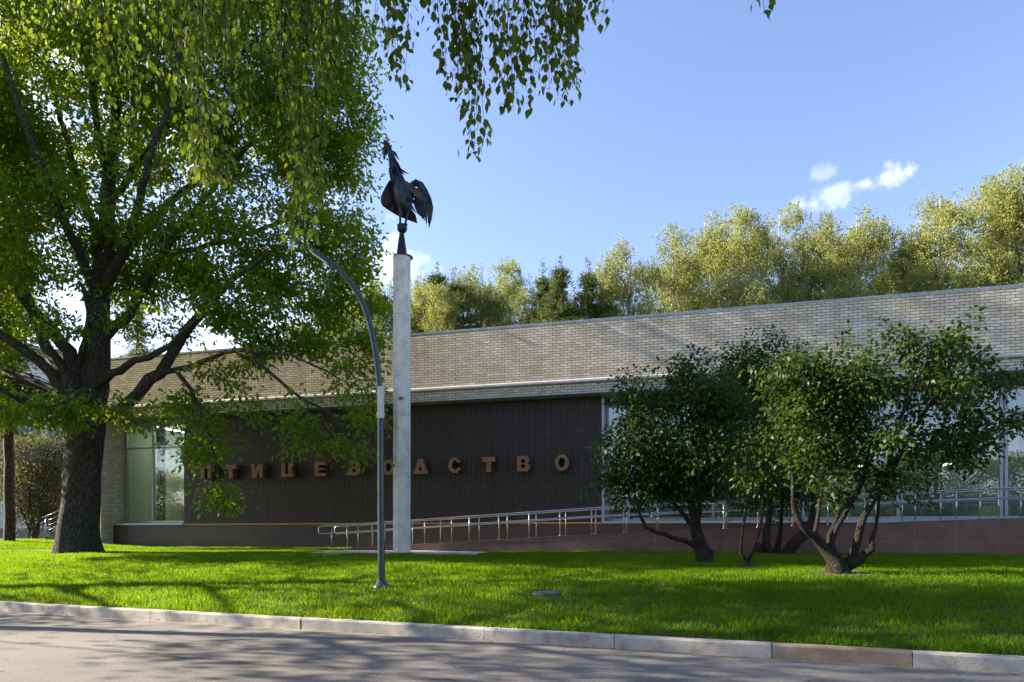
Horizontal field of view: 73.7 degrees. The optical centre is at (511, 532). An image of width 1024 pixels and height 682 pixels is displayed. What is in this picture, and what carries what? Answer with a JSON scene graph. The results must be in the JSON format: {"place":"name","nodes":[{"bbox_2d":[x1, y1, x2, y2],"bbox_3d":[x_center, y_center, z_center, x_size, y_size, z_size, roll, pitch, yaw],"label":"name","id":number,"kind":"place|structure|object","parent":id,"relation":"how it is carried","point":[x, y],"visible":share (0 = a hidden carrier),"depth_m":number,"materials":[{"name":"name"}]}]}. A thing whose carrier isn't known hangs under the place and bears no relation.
{"place":"outdoors","nodes":[
{"label":"outdoors","id":0,"kind":"place"},
{"bbox_2d":[310,550,486,555],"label":"paving","id":1,"kind":"structure","parent":0,"point":[416,552],"depth_m":21.31,"materials":[{"name":"grey concrete"}]},
{"bbox_2d":[392,253,412,553],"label":"monument column","id":2,"kind":"structure","parent":1,"relation":"on","point":[402,407],"depth_m":20.17,"materials":[{"name":"concrete"}]},
{"bbox_2d":[381,139,432,253],"bbox_3d":[-3.129,-10.024,20.360,1.601,3.567,0.760,0,0,0],"label":"rooster statue","id":3,"kind":"object","parent":2,"relation":"on","point":[398,198],"visible":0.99,"depth_m":20.25,"materials":[{"name":"metal"}]},
{"bbox_2d":[0,611,1023,681],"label":"road","id":4,"kind":"structure","parent":0,"point":[38,647],"depth_m":8.02,"materials":[{"name":"grey asphalt"}]},
{"bbox_2d":[3,553,1015,681],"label":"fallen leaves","id":5,"kind":"object","parent":4,"relation":"on","point":[593,646],"visible":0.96,"depth_m":9.11,"materials":[{"name":"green plant"}]},
{"bbox_2d":[0,601,1023,673],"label":"kerb","id":6,"kind":"structure","parent":4,"relation":"on","point":[924,659],"depth_m":9.00,"materials":[{"name":"concrete"}]},
{"bbox_2d":[0,538,1023,655],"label":"lawn","id":7,"kind":"structure","parent":0,"point":[742,631],"depth_m":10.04,"materials":[{"name":"plant"}]},
{"bbox_2d":[21,464,30,538],"bbox_3d":[-28.671,-2.066,40.000,1.140,5.130,0.432,0,0,0],"label":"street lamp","id":8,"kind":"object","parent":7,"relation":"on","point":[28,535],"visible":0.11,"depth_m":39.94,"materials":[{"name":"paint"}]},
{"bbox_2d":[0,502,57,537],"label":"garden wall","id":9,"kind":"structure","parent":7,"relation":"on","point":[23,533],"depth_m":43.00,"materials":[{"name":"grey"}]},
{"bbox_2d":[0,426,66,538],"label":"olive shrub","id":10,"kind":"object","parent":7,"relation":"on","point":[24,479],"visible":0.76,"depth_m":36.81,"materials":[{"name":"green plant"}]},
{"bbox_2d":[0,347,66,501],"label":"white building","id":11,"kind":"structure","parent":7,"relation":"on","point":[43,377],"depth_m":50.75,"materials":[{"name":"metal"}]},
{"bbox_2d":[15,422,39,439],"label":"window","id":12,"kind":"structure","parent":11,"relation":"in","point":[19,429],"depth_m":50.44,"materials":[{"name":"glass"}]},
{"bbox_2d":[47,427,66,440],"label":"window","id":13,"kind":"structure","parent":11,"relation":"in","point":[52,432],"depth_m":51.36,"materials":[{"name":"glass"}]},
{"bbox_2d":[0,198,67,540],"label":"tree","id":14,"kind":"object","parent":7,"relation":"on","point":[9,530],"visible":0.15,"depth_m":27.92,"materials":[{"name":"green plant"}]},
{"bbox_2d":[42,510,58,539],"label":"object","id":15,"kind":"structure","parent":7,"relation":"on","point":[52,537],"depth_m":30.47,"materials":[{"name":"metal"}]},
{"bbox_2d":[113,305,158,356],"bbox_3d":[-21.859,-6.683,39.761,5.524,15.155,5.628,0,0,-25],"label":"spruce tree","id":16,"kind":"object","parent":7,"relation":"on","point":[139,348],"visible":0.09,"depth_m":39.94,"materials":[{"name":"green wood"}]},
{"bbox_2d":[0,0,402,553],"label":"oak tree","id":17,"kind":"object","parent":7,"relation":"on","point":[77,387],"visible":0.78,"depth_m":21.56,"materials":[{"name":"green plant"}]},
{"bbox_2d":[281,309,336,341],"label":"birch tree","id":18,"kind":"object","parent":7,"relation":"on","point":[302,327],"visible":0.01,"depth_m":46.49,"materials":[{"name":"green plant"}]},
{"bbox_2d":[322,286,374,339],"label":"birch tree","id":19,"kind":"object","parent":7,"relation":"on","point":[356,324],"visible":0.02,"depth_m":42.60,"materials":[{"name":"green plant"}]},
{"bbox_2d":[309,245,388,589],"bbox_3d":[-2.942,-2.072,12.384,1.462,6.214,0.328,0,0,0],"label":"street lamp","id":20,"kind":"object","parent":7,"relation":"on","point":[381,581],"visible":0.97,"depth_m":12.34,"materials":[{"name":"metal"}]},
{"bbox_2d":[356,275,392,335],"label":"birch tree","id":21,"kind":"object","parent":7,"relation":"on","point":[387,322],"visible":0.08,"depth_m":45.09,"materials":[{"name":"green plant"}]},
{"bbox_2d":[390,274,456,332],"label":"birch tree","id":22,"kind":"object","parent":7,"relation":"on","point":[418,291],"visible":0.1,"depth_m":42.63,"materials":[{"name":"green plant"}]},
{"bbox_2d":[411,262,462,332],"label":"pine tree","id":23,"kind":"object","parent":7,"relation":"on","point":[438,278],"visible":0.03,"depth_m":43.09,"materials":[{"name":"green plant"}]},
{"bbox_2d":[419,282,465,331],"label":"birch tree","id":24,"kind":"object","parent":7,"relation":"on","point":[448,308],"visible":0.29,"depth_m":40.59,"materials":[{"name":"green plant"}]},
{"bbox_2d":[414,263,479,330],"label":"pine tree","id":25,"kind":"object","parent":7,"relation":"on","point":[452,288],"visible":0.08,"depth_m":42.27,"materials":[{"name":"green plant"}]},
{"bbox_2d":[448,263,515,327],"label":"birch tree","id":26,"kind":"object","parent":7,"relation":"on","point":[484,301],"visible":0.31,"depth_m":42.90,"materials":[{"name":"green plant"}]},
{"bbox_2d":[483,255,534,325],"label":"birch tree","id":27,"kind":"object","parent":7,"relation":"on","point":[507,271],"visible":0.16,"depth_m":46.58,"materials":[{"name":"green plant"}]},
{"bbox_2d":[501,286,540,325],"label":"birch tree","id":28,"kind":"object","parent":7,"relation":"on","point":[524,316],"visible":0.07,"depth_m":41.57,"materials":[{"name":"green plant"}]},
{"bbox_2d":[513,258,561,324],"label":"pine tree","id":29,"kind":"object","parent":7,"relation":"on","point":[541,286],"visible":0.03,"depth_m":40.75,"materials":[{"name":"green plant"}]},
{"bbox_2d":[532,591,561,596],"bbox_3d":[0.578,1.013,11.240,0.503,0.095,0.503,0,0,0],"label":"manhole cover","id":30,"kind":"object","parent":7,"relation":"on","point":[547,593],"visible":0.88,"depth_m":11.07,"materials":[{"name":"metal"}]},
{"bbox_2d":[530,255,585,323],"bbox_3d":[2.974,-7.576,39.571,9.070,16.985,8.038,0,0,39],"label":"pine tree","id":31,"kind":"object","parent":7,"relation":"on","point":[557,293],"visible":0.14,"depth_m":39.13,"materials":[{"name":"green plant"}]},
{"bbox_2d":[100,284,1023,547],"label":"exhibition hall","id":32,"kind":"structure","parent":7,"relation":"on","point":[506,396],"depth_m":25.83,"materials":[{"name":"brick"}]},
{"bbox_2d":[126,421,183,522],"bbox_3d":[-15.782,-2.680,30.608,3.670,4.500,0.112,0,0,15],"label":"window","id":33,"kind":"structure","parent":32,"relation":"in","point":[153,448],"depth_m":30.70,"materials":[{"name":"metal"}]},
{"bbox_2d":[201,455,569,479],"bbox_3d":[-5.499,-2.560,26.962,15.748,0.580,0.352,0,0,15],"label":"lettering","id":34,"kind":"object","parent":32,"relation":"attached to","point":[288,470],"visible":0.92,"depth_m":26.99,"materials":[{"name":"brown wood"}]},
{"bbox_2d":[607,386,1023,520],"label":"window","id":35,"kind":"structure","parent":32,"relation":"in","point":[1003,467],"depth_m":22.65,"materials":[{"name":"metal"}]},
{"bbox_2d":[542,291,592,319],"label":"birch tree","id":36,"kind":"object","parent":7,"relation":"on","point":[570,302],"visible":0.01,"depth_m":40.92,"materials":[{"name":"green plant"}]},
{"bbox_2d":[566,253,621,318],"bbox_3d":[4.501,-7.796,39.902,10.005,17.416,9.573,0,0,19],"label":"pine tree","id":37,"kind":"object","parent":7,"relation":"on","point":[588,295],"visible":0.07,"depth_m":39.78,"materials":[{"name":"green plant"}]},
{"bbox_2d":[597,282,619,309],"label":"pine tree","id":38,"kind":"object","parent":7,"relation":"on","point":[605,296],"depth_m":41.17,"materials":[{"name":"green plant"}]},
{"bbox_2d":[589,232,667,317],"bbox_3d":[6.813,-8.281,40.086,5.897,18.376,5.189,0,0,-10],"label":"birch tree","id":39,"kind":"object","parent":7,"relation":"on","point":[624,289],"visible":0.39,"depth_m":39.47,"materials":[{"name":"green plant"}]},
{"bbox_2d":[325,518,1023,554],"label":"access ramp","id":40,"kind":"structure","parent":7,"relation":"on","point":[999,536],"depth_m":20.37,"materials":[{"name":"tile"}]},
{"bbox_2d":[318,487,1023,548],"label":"handrail","id":41,"kind":"object","parent":40,"relation":"on","point":[591,516],"visible":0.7,"depth_m":22.15,"materials":[{"name":"metal"}]},
{"bbox_2d":[334,489,1023,547],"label":"handrail","id":42,"kind":"object","parent":40,"relation":"on","point":[979,500],"visible":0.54,"depth_m":23.07,"materials":[{"name":"metal"}]},
{"bbox_2d":[642,222,719,312],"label":"birch tree","id":43,"kind":"object","parent":7,"relation":"on","point":[685,273],"visible":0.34,"depth_m":41.48,"materials":[{"name":"green plant"}]},
{"bbox_2d":[657,208,747,310],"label":"birch tree","id":44,"kind":"object","parent":7,"relation":"on","point":[707,245],"visible":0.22,"depth_m":43.97,"materials":[{"name":"green plant"}]},
{"bbox_2d":[705,202,779,307],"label":"birch tree","id":45,"kind":"object","parent":7,"relation":"on","point":[745,255],"visible":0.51,"depth_m":41.47,"materials":[{"name":"green plant"}]},
{"bbox_2d":[731,566,761,567],"bbox_3d":[4.812,0.693,13.965,0.869,0.037,0.635,0,0,0],"label":"soil patch","id":46,"kind":"object","parent":7,"relation":"on","point":[748,566],"visible":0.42,"depth_m":13.88,"materials":[{"name":"brown soil"}]},
{"bbox_2d":[702,420,790,565],"bbox_3d":[4.939,-0.794,13.984,2.017,3.094,1.632,0,0,0],"label":"lilac sapling","id":47,"kind":"object","parent":7,"relation":"on","point":[748,486],"visible":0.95,"depth_m":13.93,"materials":[{"name":"green plant"}]},
{"bbox_2d":[724,200,836,305],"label":"birch tree","id":48,"kind":"object","parent":7,"relation":"on","point":[788,281],"visible":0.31,"depth_m":43.86,"materials":[{"name":"green plant"}]},
{"bbox_2d":[792,211,877,301],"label":"birch tree","id":49,"kind":"object","parent":7,"relation":"on","point":[837,261],"visible":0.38,"depth_m":42.14,"materials":[{"name":"green plant"}]},
{"bbox_2d":[804,571,881,575],"bbox_3d":[5.964,0.737,12.447,1.493,0.049,0.925,0,0,0],"label":"soil patch","id":50,"kind":"object","parent":7,"relation":"on","point":[854,572],"visible":0.4,"depth_m":12.27,"materials":[{"name":"brown soil"}]},
{"bbox_2d":[737,305,1023,573],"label":"lilac shrub","id":51,"kind":"object","parent":50,"relation":"on","point":[815,398],"visible":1,"depth_m":12.17,"materials":[{"name":"green plant"}]},
{"bbox_2d":[808,202,904,298],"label":"birch tree","id":52,"kind":"object","parent":7,"relation":"on","point":[881,243],"visible":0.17,"depth_m":44.91,"materials":[{"name":"green plant"}]},
{"bbox_2d":[873,270,894,294],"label":"pine tree","id":53,"kind":"object","parent":7,"relation":"on","point":[881,282],"visible":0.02,"depth_m":51.65,"materials":[{"name":"green plant"}]},
{"bbox_2d":[877,239,938,294],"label":"birch tree","id":54,"kind":"object","parent":7,"relation":"on","point":[893,282],"visible":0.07,"depth_m":46.84,"materials":[{"name":"green plant"}]},
{"bbox_2d":[882,188,1017,293],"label":"birch tree","id":55,"kind":"object","parent":7,"relation":"on","point":[948,219],"visible":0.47,"depth_m":42.56,"materials":[{"name":"green plant"}]},
{"bbox_2d":[956,172,1023,285],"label":"birch tree","id":56,"kind":"object","parent":7,"relation":"on","point":[983,195],"visible":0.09,"depth_m":45.60,"materials":[{"name":"green plant"}]},
{"bbox_2d":[976,157,1023,285],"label":"birch tree","id":57,"kind":"object","parent":7,"relation":"on","point":[1009,209],"visible":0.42,"depth_m":42.47,"materials":[{"name":"green plant"}]},
{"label":"soil patch","id":58,"kind":"structure","parent":7,"relation":"on","visible":0},
{"bbox_2d":[574,339,782,562],"bbox_3d":[3.639,-1.768,15.298,4.615,5.252,3.236,0,0,0],"label":"lilac shrub","id":59,"kind":"object","parent":58,"relation":"on","point":[665,470],"visible":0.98,"depth_m":15.07,"materials":[{"name":"green plant"}]},
{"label":"soil patch","id":60,"kind":"structure","parent":7,"relation":"on","visible":0},
{"bbox_2d":[685,321,849,553],"bbox_3d":[7.576,-2.619,20.098,5.115,7.010,2.967,0,0,-10],"label":"lilac shrub","id":61,"kind":"object","parent":60,"relation":"on","point":[795,542],"visible":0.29,"depth_m":19.80,"materials":[{"name":"green plant"}]},
{"bbox_2d":[0,0,1023,357],"label":"sky","id":62,"kind":"structure","parent":0,"point":[686,109],"materials":[{"name":"blue"}]},
{"label":"ground","id":63,"kind":"structure","parent":0,"visible":0},
{"bbox_2d":[0,0,775,253],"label":"weeping birch","id":64,"kind":"object","parent":63,"relation":"on","point":[194,46],"visible":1,"depth_m":5.13,"materials":[{"name":"green plant"}]}
]}

